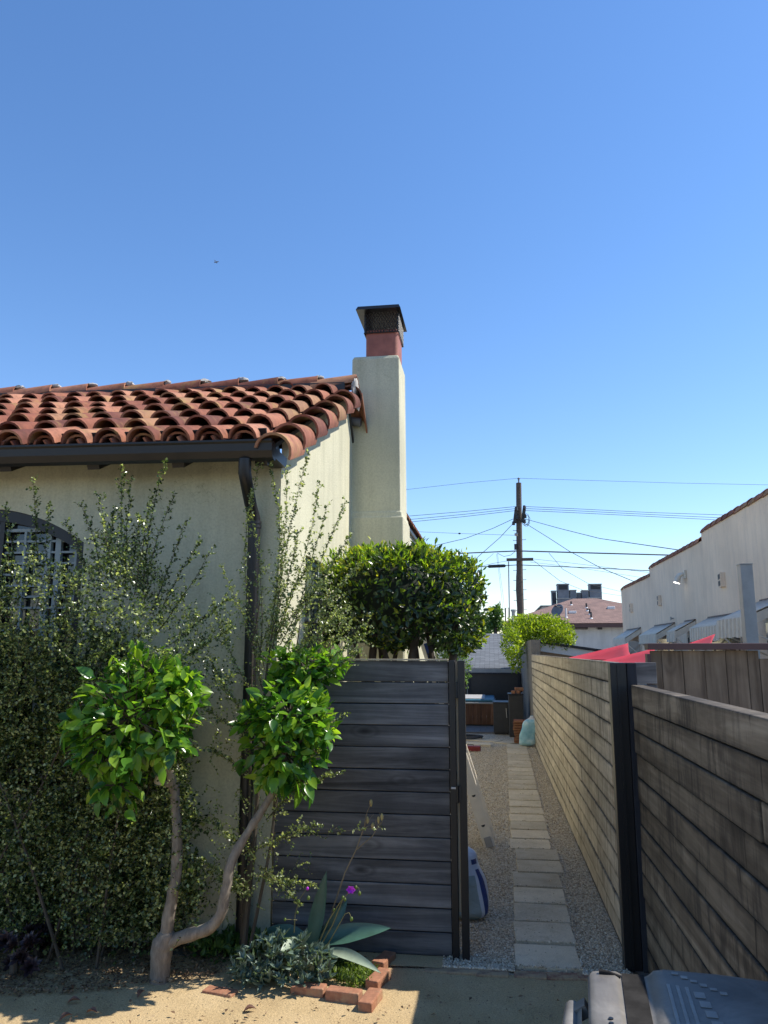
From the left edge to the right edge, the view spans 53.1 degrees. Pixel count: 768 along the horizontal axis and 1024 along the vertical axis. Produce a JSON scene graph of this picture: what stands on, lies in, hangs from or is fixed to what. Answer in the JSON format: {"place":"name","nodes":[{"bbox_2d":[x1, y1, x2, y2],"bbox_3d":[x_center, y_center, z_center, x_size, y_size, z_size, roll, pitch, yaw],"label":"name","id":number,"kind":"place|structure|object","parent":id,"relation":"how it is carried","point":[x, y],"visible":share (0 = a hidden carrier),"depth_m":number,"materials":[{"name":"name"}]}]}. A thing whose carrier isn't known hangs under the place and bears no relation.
{"place":"outdoors","nodes":[
{"label":"outdoors","id":0,"kind":"place"},
{"bbox_2d":[0,948,588,1023],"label":"sandy yard","id":1,"kind":"structure","parent":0,"point":[413,988],"depth_m":4.37,"materials":[{"name":"sand"}]},
{"bbox_2d":[0,927,41,977],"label":"dark succulent","id":2,"kind":"object","parent":1,"relation":"on","point":[17,957],"visible":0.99,"depth_m":4.65,"materials":[{"name":"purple plant"}]},
{"bbox_2d":[19,914,56,958],"bbox_3d":[-2.235,2.740,4.985,0.236,0.325,0.242,-1,-10,8],"label":"dark succulent","id":3,"kind":"object","parent":1,"relation":"on","point":[36,926],"visible":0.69,"depth_m":4.95,"materials":[{"name":"black plant"}]},
{"bbox_2d":[0,941,226,996],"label":"leaf litter","id":4,"kind":"object","parent":1,"relation":"on","point":[135,978],"visible":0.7,"depth_m":4.73,"materials":[{"name":"plant"}]},
{"bbox_2d":[0,458,257,970],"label":"pittosporum shrub","id":5,"kind":"object","parent":1,"relation":"on","point":[74,835],"visible":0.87,"depth_m":5.00,"materials":[{"name":"green plant"}]},
{"bbox_2d":[20,940,256,958],"bbox_3d":[-3.521,2.984,5.393,5.400,0.045,0.140,-1,-10,8],"label":"soil strip","id":6,"kind":"object","parent":1,"relation":"on","point":[181,952],"visible":0.2,"depth_m":5.12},
{"bbox_2d":[184,923,281,965],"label":"wild greens","id":7,"kind":"object","parent":6,"relation":"on","point":[226,945],"visible":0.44,"depth_m":4.97,"materials":[{"name":"plant"}]},
{"bbox_2d":[55,639,354,984],"bbox_3d":[-1.093,1.822,4.700,1.859,2.066,0.886,2,-10,-12],"label":"camellia tree","id":8,"kind":"object","parent":1,"relation":"on","point":[304,730],"visible":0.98,"depth_m":4.68,"materials":[{"name":"green plant"}]},
{"bbox_2d":[202,985,237,997],"bbox_3d":[-0.954,2.826,4.474,0.200,0.086,0.084,-5,-10,21],"label":"brick","id":9,"kind":"object","parent":1,"relation":"on","point":[219,991],"visible":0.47,"depth_m":4.46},
{"bbox_2d":[6,951,558,1023],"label":"fallen debris","id":10,"kind":"object","parent":1,"relation":"on","point":[148,994],"visible":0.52,"depth_m":4.25,"materials":[{"name":"brown plant"}]},
{"bbox_2d":[193,448,385,964],"bbox_3d":[-0.612,1.212,5.127,1.262,3.382,0.540,-1,-10,8],"label":"pittosporum shrub","id":11,"kind":"object","parent":1,"relation":"on","point":[274,627],"visible":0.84,"depth_m":5.12,"materials":[{"name":"green plant"}]},
{"bbox_2d":[225,885,360,992],"bbox_3d":[-0.551,2.540,4.624,0.838,0.586,0.376,-1,-10,8],"label":"shrub","id":12,"kind":"object","parent":1,"relation":"on","point":[278,968],"visible":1,"depth_m":4.56,"materials":[{"name":"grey plant"}]},
{"bbox_2d":[291,982,326,997],"bbox_3d":[-0.436,2.788,4.460,0.200,0.086,0.084,-4,-10,14],"label":"brick","id":13,"kind":"object","parent":1,"relation":"on","point":[312,989],"visible":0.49,"depth_m":4.43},
{"bbox_2d":[263,871,390,973],"bbox_3d":[-0.394,2.566,4.758,0.846,0.603,0.426,-1,-10,8],"label":"agave","id":14,"kind":"object","parent":1,"relation":"on","point":[347,933],"visible":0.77,"depth_m":4.84,"materials":[{"name":"plant"}]},
{"bbox_2d":[325,985,362,1004],"bbox_3d":[-0.228,2.767,4.382,0.200,0.086,0.084,-3,-12,16],"label":"brick","id":15,"kind":"object","parent":1,"relation":"on","point":[342,994],"visible":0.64,"depth_m":4.36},
{"bbox_2d":[325,958,379,987],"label":"ground cover","id":16,"kind":"object","parent":1,"relation":"on","point":[350,972],"visible":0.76,"depth_m":4.65,"materials":[{"name":"plant"}]},
{"bbox_2d":[358,987,382,1012],"bbox_3d":[-0.076,2.765,4.330,0.084,0.086,0.200,-5,-11,18],"label":"brick","id":17,"kind":"object","parent":1,"relation":"on","point":[371,998],"visible":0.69,"depth_m":4.29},
{"bbox_2d":[365,967,390,988],"bbox_3d":[-0.033,2.809,4.599,0.084,0.086,0.200,-6,-11,23],"label":"brick","id":18,"kind":"object","parent":1,"relation":"on","point":[379,980],"visible":0.65,"depth_m":4.57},
{"bbox_2d":[372,950,395,967],"bbox_3d":[0.000,2.859,4.871,0.084,0.086,0.200,-4,-12,24],"label":"brick","id":19,"kind":"object","parent":1,"relation":"on","point":[384,959],"visible":0.61,"depth_m":4.85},
{"bbox_2d":[562,969,767,1023],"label":"wheeled bin","id":20,"kind":"object","parent":1,"relation":"on","point":[663,996],"visible":1,"depth_m":1.94,"materials":[{"name":"plastic"}]},
{"bbox_2d":[631,685,767,980],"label":"fence","id":21,"kind":"object","parent":1,"relation":"on","point":[702,764],"visible":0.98,"depth_m":3.38,"materials":[{"name":"brown wood"}]},
{"bbox_2d":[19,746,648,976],"bbox_3d":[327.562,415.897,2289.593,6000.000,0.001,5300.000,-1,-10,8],"label":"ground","id":22,"kind":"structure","parent":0,"point":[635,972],"depth_m":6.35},
{"bbox_2d":[447,967,478,975],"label":"brick","id":23,"kind":"object","parent":22,"relation":"on","point":[462,971],"visible":0.56,"depth_m":4.74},
{"bbox_2d":[476,969,508,977],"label":"brick","id":24,"kind":"object","parent":22,"relation":"on","point":[493,973],"visible":0.61,"depth_m":4.72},
{"bbox_2d":[484,602,504,633],"bbox_3d":[4.603,5.747,32.200,1.073,4.084,0.924,-1,-10,8],"label":"tree","id":25,"kind":"object","parent":22,"relation":"on","point":[495,624],"visible":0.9,"depth_m":32.24,"materials":[{"name":"green plant"}]},
{"bbox_2d":[514,970,546,979],"bbox_3d":[0.897,2.858,4.714,0.200,0.053,0.090,-2,-10,9],"label":"brick","id":26,"kind":"object","parent":22,"relation":"on","point":[531,975],"visible":0.58,"depth_m":4.70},
{"bbox_2d":[535,605,551,610],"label":"flat building","id":27,"kind":"structure","parent":22,"relation":"on","point":[541,607],"depth_m":73.18,"materials":[{"name":"white paint"}]},
{"bbox_2d":[550,590,556,604],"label":"air conditioner","id":28,"kind":"object","parent":27,"relation":"on","point":[553,598],"visible":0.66,"depth_m":73.77,"materials":[{"name":"grey metal"}]},
{"bbox_2d":[569,590,576,598],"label":"air conditioner","id":29,"kind":"object","parent":27,"relation":"on","point":[572,594],"visible":0.51,"depth_m":73.58,"materials":[{"name":"grey metal"}]},
{"bbox_2d":[587,584,601,598],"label":"air conditioner","id":30,"kind":"object","parent":27,"relation":"on","point":[596,589],"visible":0.62,"depth_m":73.34,"materials":[{"name":"grey metal"}]},
{"bbox_2d":[546,972,580,980],"bbox_3d":[1.095,2.854,4.694,0.200,0.053,0.090,-1,-10,5],"label":"brick","id":31,"kind":"object","parent":22,"relation":"on","point":[561,976],"visible":0.57,"depth_m":4.67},
{"bbox_2d":[577,972,588,980],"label":"brick","id":32,"kind":"object","parent":22,"relation":"on","point":[581,976],"visible":0.23,"depth_m":4.67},
{"bbox_2d":[0,0,767,633],"label":"sky","id":33,"kind":"structure","parent":0,"point":[562,205],"materials":[{"name":"blue"}]},
{"bbox_2d":[263,734,632,974],"bbox_3d":[1.341,4.085,11.600,2.330,0.017,13.980,-1,-10,8],"label":"gravel bed","id":34,"kind":"object","parent":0,"point":[504,737],"visible":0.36,"depth_m":7.06,"materials":[{"name":"gravel"}]},
{"bbox_2d":[0,304,425,944],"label":"cream house","id":35,"kind":"structure","parent":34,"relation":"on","point":[212,442],"depth_m":5.80,"materials":[{"name":"paint"}]},
{"bbox_2d":[0,510,83,783],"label":"arched window","id":36,"kind":"structure","parent":35,"relation":"in","point":[58,543],"depth_m":5.84,"materials":[{"name":"glass"}]},
{"bbox_2d":[304,559,319,660],"bbox_3d":[-0.669,0.907,6.674,0.050,0.990,0.700,-1,-10,8],"label":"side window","id":37,"kind":"structure","parent":35,"relation":"in","point":[311,612],"depth_m":6.88,"materials":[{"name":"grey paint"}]},
{"bbox_2d":[255,951,443,967],"bbox_3d":[-0.234,2.874,4.976,1.230,0.004,0.215,-1,-10,8],"label":"sandy margin","id":38,"kind":"object","parent":34,"relation":"on","point":[418,960],"visible":0.36,"depth_m":4.92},
{"bbox_2d":[331,800,383,914],"bbox_3d":[-0.193,2.382,4.955,0.393,1.016,0.054,-1,-10,8],"label":"dry flower stalk","id":39,"kind":"object","parent":38,"relation":"on","point":[372,825],"visible":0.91,"depth_m":4.99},
{"bbox_2d":[272,659,452,955],"bbox_3d":[-0.151,1.967,5.248,1.205,1.896,0.108,-1,-10,8],"label":"slat fence","id":40,"kind":"object","parent":34,"relation":"on","point":[389,753],"visible":0.63,"depth_m":5.19,"materials":[{"name":"grey wood"}]},
{"bbox_2d":[311,536,493,746],"bbox_3d":[0.230,1.755,6.930,1.560,2.955,2.194,-1,-10,8],"label":"clipped hedge","id":41,"kind":"object","parent":34,"relation":"on","point":[406,597],"visible":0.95,"depth_m":6.36,"materials":[{"name":"green plant"}]},
{"bbox_2d":[430,632,472,688],"bbox_3d":[0.715,2.339,8.350,0.539,2.306,0.584,-1,-10,8],"label":"leafy shrub","id":42,"kind":"object","parent":34,"relation":"on","point":[444,655],"visible":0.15,"depth_m":8.41,"materials":[{"name":"green plant"}]},
{"bbox_2d":[420,633,495,847],"bbox_3d":[0.697,2.148,8.298,0.972,2.659,0.450,-2,-10,12],"label":"ladder","id":43,"kind":"object","parent":34,"relation":"on","point":[481,814],"visible":0.46,"depth_m":7.89,"materials":[{"name":"metal"}]},
{"bbox_2d":[448,660,469,959],"bbox_3d":[0.499,1.949,5.120,0.109,1.885,0.116,-1,-10,8],"label":"gate post","id":44,"kind":"object","parent":34,"relation":"on","point":[459,813],"visible":1,"depth_m":5.08,"materials":[{"name":"black metal"}]},
{"bbox_2d":[459,847,488,919],"bbox_3d":[0.575,2.741,5.775,0.416,0.558,0.240,-1,-10,8],"label":"sack","id":45,"kind":"object","parent":34,"relation":"on","point":[478,899],"visible":0.38,"depth_m":5.67,"materials":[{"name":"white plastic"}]},
{"bbox_2d":[467,744,480,750],"bbox_3d":[1.697,4.673,15.261,0.440,0.132,0.160,-1,-10,8],"label":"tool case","id":46,"kind":"object","parent":34,"relation":"on","point":[471,747],"visible":0.59,"depth_m":15.18,"materials":[{"name":"red paint"}]},
{"bbox_2d":[466,738,484,740],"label":"paving slab","id":47,"kind":"structure","parent":34,"relation":"on","point":[475,739],"depth_m":17.09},
{"bbox_2d":[466,734,482,738],"bbox_3d":[1.957,5.058,17.328,0.565,0.077,0.567,-1,-10,8],"label":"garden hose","id":48,"kind":"object","parent":47,"relation":"on","point":[472,736],"visible":0.62,"depth_m":17.12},
{"bbox_2d":[507,693,523,736],"bbox_3d":[3.094,4.746,18.031,0.361,0.973,0.505,-1,-10,8],"label":"tall black box","id":49,"kind":"object","parent":34,"relation":"on","point":[515,704],"visible":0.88,"depth_m":17.83,"materials":[{"name":"metal"}]},
{"bbox_2d":[507,751,528,754],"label":"paving slab","id":50,"kind":"structure","parent":34,"relation":"on","point":[518,752],"depth_m":14.88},
{"bbox_2d":[507,760,530,763],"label":"paving slab","id":51,"kind":"structure","parent":34,"relation":"on","point":[518,762],"depth_m":13.59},
{"bbox_2d":[508,757,530,761],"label":"paving slab","id":52,"kind":"structure","parent":34,"relation":"on","point":[520,758],"depth_m":14.07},
{"bbox_2d":[508,763,531,767],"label":"paving slab","id":53,"kind":"structure","parent":34,"relation":"on","point":[521,765],"depth_m":13.19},
{"bbox_2d":[508,767,532,771],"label":"paving slab","id":54,"kind":"structure","parent":34,"relation":"on","point":[519,768],"depth_m":12.77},
{"bbox_2d":[508,771,533,775],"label":"paving slab","id":55,"kind":"structure","parent":34,"relation":"on","point":[524,773],"depth_m":12.36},
{"bbox_2d":[508,775,535,780],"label":"paving slab","id":56,"kind":"structure","parent":34,"relation":"on","point":[517,777],"depth_m":11.96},
{"bbox_2d":[508,784,536,789],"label":"paving slab","id":57,"kind":"structure","parent":34,"relation":"on","point":[521,786],"depth_m":11.12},
{"bbox_2d":[508,780,536,785],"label":"paving slab","id":58,"kind":"structure","parent":34,"relation":"on","point":[532,782],"depth_m":11.51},
{"bbox_2d":[508,789,538,794],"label":"paving slab","id":59,"kind":"structure","parent":34,"relation":"on","point":[523,792],"depth_m":10.71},
{"bbox_2d":[509,794,540,800],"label":"paving slab","id":60,"kind":"structure","parent":34,"relation":"on","point":[524,797],"depth_m":10.31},
{"bbox_2d":[509,800,541,807],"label":"paving slab","id":61,"kind":"structure","parent":34,"relation":"on","point":[522,803],"depth_m":9.90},
{"bbox_2d":[509,807,543,814],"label":"paving slab","id":62,"kind":"structure","parent":34,"relation":"on","point":[527,810],"depth_m":9.50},
{"bbox_2d":[509,814,544,821],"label":"paving slab","id":63,"kind":"structure","parent":34,"relation":"on","point":[527,817],"depth_m":9.10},
{"bbox_2d":[519,716,535,745],"bbox_3d":[3.016,4.569,16.055,0.401,0.618,0.256,-1,-10,8],"label":"sack","id":64,"kind":"object","parent":34,"relation":"on","point":[527,736],"visible":0.83,"depth_m":15.95,"materials":[{"name":"teal plastic"}]},
{"bbox_2d":[511,821,547,830],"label":"paving slab","id":65,"kind":"structure","parent":34,"relation":"on","point":[524,825],"depth_m":8.67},
{"bbox_2d":[510,829,550,840],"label":"paving slab","id":66,"kind":"structure","parent":34,"relation":"on","point":[528,834],"depth_m":8.24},
{"bbox_2d":[510,839,551,849],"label":"paving slab","id":67,"kind":"structure","parent":34,"relation":"on","point":[530,843],"depth_m":7.83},
{"bbox_2d":[512,872,562,888],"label":"paving slab","id":68,"kind":"structure","parent":34,"relation":"on","point":[535,880],"depth_m":6.59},
{"bbox_2d":[515,849,559,860],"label":"paving slab","id":69,"kind":"structure","parent":34,"relation":"on","point":[536,854],"depth_m":7.42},
{"bbox_2d":[513,887,566,905],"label":"paving slab","id":70,"kind":"structure","parent":34,"relation":"on","point":[535,895],"depth_m":6.20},
{"bbox_2d":[516,860,563,874],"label":"paving slab","id":71,"kind":"structure","parent":34,"relation":"on","point":[539,866],"depth_m":7.00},
{"bbox_2d":[513,903,570,924],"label":"paving slab","id":72,"kind":"structure","parent":34,"relation":"on","point":[531,912],"depth_m":5.77,"materials":[{"name":"concrete"}]},
{"bbox_2d":[513,921,576,945],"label":"paving slab","id":73,"kind":"structure","parent":34,"relation":"on","point":[540,932],"depth_m":5.34,"materials":[{"name":"concrete"}]},
{"bbox_2d":[514,944,581,971],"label":"paving slab","id":74,"kind":"structure","parent":34,"relation":"on","point":[561,957],"depth_m":4.95,"materials":[{"name":"concrete"}]},
{"bbox_2d":[532,655,621,943],"bbox_3d":[2.409,2.972,10.750,0.085,1.876,11.730,-1,-10,8],"label":"long fence","id":75,"kind":"object","parent":34,"relation":"on","point":[571,711],"visible":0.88,"depth_m":7.15,"materials":[{"name":"beige wood"}]},
{"bbox_2d":[607,663,648,972],"bbox_3d":[1.585,1.927,4.962,0.168,1.873,0.120,-1,-10,8],"label":"gate post","id":76,"kind":"object","parent":34,"relation":"on","point":[622,678],"visible":0.88,"depth_m":4.91,"materials":[{"name":"black metal"}]},
{"bbox_2d":[466,726,494,733],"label":"wooden deck","id":77,"kind":"structure","parent":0,"point":[481,729],"depth_m":19.06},
{"bbox_2d":[556,584,568,597],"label":"air conditioner","id":78,"kind":"object","parent":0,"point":[562,590],"visible":0.54,"depth_m":73.75,"materials":[{"name":"grey metal"}]},
{"bbox_2d":[504,598,622,649],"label":"stucco building","id":79,"kind":"structure","parent":0,"point":[597,623],"depth_m":45.31,"materials":[{"name":"pink paint"}]},
{"bbox_2d":[551,604,562,617],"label":"satellite dish","id":80,"kind":"object","parent":79,"relation":"on","point":[558,609],"visible":0.94,"depth_m":45.88,"materials":[{"name":"grey metal"}]},
{"bbox_2d":[529,639,601,657],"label":"flat shed","id":81,"kind":"structure","parent":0,"point":[557,651],"depth_m":19.45,"materials":[{"name":"white paint"}]},
{"bbox_2d":[569,643,629,660],"bbox_3d":[3.340,1.969,10.771,0.827,0.278,3.536,0,-10,0],"label":"shade sail","id":82,"kind":"object","parent":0,"point":[612,652],"visible":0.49,"depth_m":11.69,"materials":[{"name":"red fabric"}]},
{"bbox_2d":[603,650,654,662],"bbox_3d":[2.625,1.480,7.823,0.560,0.192,2.500,-1,-10,8],"label":"shade sail","id":83,"kind":"object","parent":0,"point":[636,657],"visible":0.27,"depth_m":8.51,"materials":[{"name":"red fabric"}]},
{"bbox_2d":[620,488,767,684],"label":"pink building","id":84,"kind":"structure","parent":0,"point":[716,553],"depth_m":18.02,"materials":[{"name":"paint"}]},
{"bbox_2d":[613,627,641,653],"bbox_3d":[8.689,4.940,27.507,0.582,1.530,2.673,-1,-10,8],"label":"awning","id":85,"kind":"object","parent":84,"relation":"attached to","point":[634,645],"visible":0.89,"depth_m":27.11,"materials":[{"name":"metal"}]},
{"bbox_2d":[628,639,641,653],"bbox_3d":[8.954,5.119,27.427,0.036,1.150,2.374,-1,-10,8],"label":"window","id":86,"kind":"structure","parent":84,"relation":"in","point":[634,643],"depth_m":27.40,"materials":[{"name":"glass"}]},
{"bbox_2d":[639,622,675,650],"bbox_3d":[7.990,4.052,22.541,0.562,1.530,2.636,-1,-10,8],"label":"awning","id":87,"kind":"object","parent":84,"relation":"attached to","point":[654,634],"visible":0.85,"depth_m":22.22,"materials":[{"name":"metal"}]},
{"bbox_2d":[657,637,675,650],"bbox_3d":[8.244,4.231,22.462,0.036,1.150,2.337,-1,-10,8],"label":"window","id":88,"kind":"structure","parent":84,"relation":"in","point":[664,639],"depth_m":22.69,"materials":[{"name":"metal"}]},
{"bbox_2d":[674,570,686,583],"bbox_3d":[7.735,1.716,20.177,0.296,0.361,0.415,-1,-10,8],"label":"floodlight","id":89,"kind":"object","parent":84,"relation":"attached to","point":[677,578],"visible":1,"depth_m":20.05,"materials":[{"name":"metal"}]},
{"bbox_2d":[667,619,696,650],"bbox_3d":[7.569,3.515,19.550,0.549,1.530,1.009,-1,-10,8],"label":"awning","id":90,"kind":"object","parent":84,"relation":"attached to","point":[674,633],"visible":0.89,"depth_m":19.24,"materials":[{"name":"metal"}]},
{"bbox_2d":[689,613,741,650],"bbox_3d":[7.177,2.996,16.666,0.508,1.530,2.434,-1,-10,8],"label":"awning","id":91,"kind":"object","parent":84,"relation":"attached to","point":[707,627],"visible":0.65,"depth_m":16.84,"materials":[{"name":"metal"}]},
{"bbox_2d":[712,637,741,650],"bbox_3d":[7.405,3.175,16.591,0.036,1.150,2.135,-1,-10,8],"label":"window","id":92,"kind":"structure","parent":84,"relation":"in","point":[731,640],"depth_m":16.55,"materials":[{"name":"metal"}]},
{"bbox_2d":[716,598,767,655],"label":"awning","id":93,"kind":"object","parent":84,"relation":"attached to","point":[729,626],"visible":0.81,"depth_m":13.57,"materials":[{"name":"metal"}]},
{"bbox_2d":[691,634,714,642],"bbox_3d":[3.862,1.523,9.104,0.341,0.188,2.623,-3,-11,15],"label":"shade sail","id":94,"kind":"object","parent":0,"point":[708,639],"visible":0.44,"depth_m":9.76,"materials":[{"name":"red fabric"}]},
{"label":"patio paving","id":95,"kind":"structure","parent":0,"visible":0},
{"bbox_2d":[435,694,494,725],"bbox_3d":[1.865,5.448,21.207,2.405,0.722,2.030,-1,-10,8],"label":"hot tub","id":96,"kind":"object","parent":95,"relation":"on","point":[483,715],"visible":0.24,"depth_m":20.15,"materials":[{"name":"brown wood"}]},
{"bbox_2d":[437,633,520,693],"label":"garage","id":97,"kind":"structure","parent":95,"relation":"on","point":[489,658],"depth_m":24.89,"materials":[{"name":"grey"}]},
{"bbox_2d":[468,672,521,707],"bbox_3d":[3.254,5.379,22.560,1.571,1.339,0.090,-1,-10,8],"label":"dark screen","id":98,"kind":"object","parent":95,"relation":"on","point":[499,686],"visible":0.48,"depth_m":22.61,"materials":[{"name":"grey wood"}]},
{"bbox_2d":[493,700,508,734],"bbox_3d":[2.833,4.971,18.640,0.375,0.747,0.752,-1,-10,8],"label":"black cabinet","id":99,"kind":"object","parent":95,"relation":"on","point":[501,716],"visible":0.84,"depth_m":18.32,"materials":[{"name":"metal"}]},
{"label":"neighbour yard paving","id":100,"kind":"structure","parent":0,"visible":0},
{"bbox_2d":[506,478,532,673],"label":"utility pole","id":101,"kind":"object","parent":100,"relation":"on","point":[519,517],"visible":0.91,"depth_m":41.49,"materials":[{"name":"brown wood"}]},
{"bbox_2d":[527,524,631,580],"bbox_3d":[8.789,1.640,35.327,0.480,4.214,12.233,1,-10,-8],"label":"power cable","id":102,"kind":"object","parent":101,"relation":"attached to","point":[579,556],"visible":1,"depth_m":34.93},
{"bbox_2d":[524,565,648,570],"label":"power cable","id":103,"kind":"object","parent":101,"relation":"attached to","point":[585,567],"visible":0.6,"depth_m":40.77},
{"bbox_2d":[521,550,668,555],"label":"power cable","id":104,"kind":"object","parent":101,"relation":"attached to","point":[594,553],"visible":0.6,"depth_m":40.84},
{"bbox_2d":[526,519,677,549],"bbox_3d":[8.850,0.769,32.454,1.179,4.074,18.143,1,-10,-4],"label":"power cable","id":105,"kind":"object","parent":101,"relation":"attached to","point":[611,540],"visible":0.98,"depth_m":30.20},
{"bbox_2d":[526,510,714,519],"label":"power cable","id":106,"kind":"object","parent":101,"relation":"attached to","point":[626,515],"visible":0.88,"depth_m":40.95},
{"bbox_2d":[526,506,716,514],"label":"power cable","id":107,"kind":"object","parent":101,"relation":"attached to","point":[626,511],"visible":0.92,"depth_m":40.97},
{"bbox_2d":[526,508,717,517],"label":"power cable","id":108,"kind":"object","parent":101,"relation":"attached to","point":[626,513],"visible":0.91,"depth_m":40.96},
{"bbox_2d":[522,478,758,484],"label":"power cable","id":109,"kind":"object","parent":101,"relation":"attached to","point":[653,482],"visible":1,"depth_m":41.07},
{"bbox_2d":[520,640,540,719],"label":"block wall","id":110,"kind":"structure","parent":100,"relation":"on","point":[533,647],"depth_m":18.45,"materials":[{"name":"concrete"}]},
{"bbox_2d":[499,612,577,673],"bbox_3d":[3.759,4.026,19.634,2.358,3.001,1.807,5,-11,-25],"label":"bright bush","id":111,"kind":"object","parent":100,"relation":"on","point":[546,627],"visible":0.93,"depth_m":19.48,"materials":[{"name":"green plant"}]},
{"bbox_2d":[634,662,657,687],"bbox_3d":[1.743,1.927,4.972,0.137,1.872,0.035,-1,-10,8],"label":"filler panel","id":112,"kind":"object","parent":100,"relation":"on","point":[646,672],"visible":0.09,"depth_m":5.11,"materials":[{"name":"grey metal"}]},
{"bbox_2d":[644,643,767,712],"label":"brown fence","id":113,"kind":"object","parent":100,"relation":"on","point":[734,674],"visible":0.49,"depth_m":5.22,"materials":[{"name":"brown wood"}]},
{"bbox_2d":[736,563,759,658],"bbox_3d":[3.833,1.961,7.923,0.132,2.860,0.130,-1,-10,8],"label":"steel post","id":114,"kind":"object","parent":100,"relation":"on","point":[747,603],"visible":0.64,"depth_m":8.06,"materials":[{"name":"metal"}]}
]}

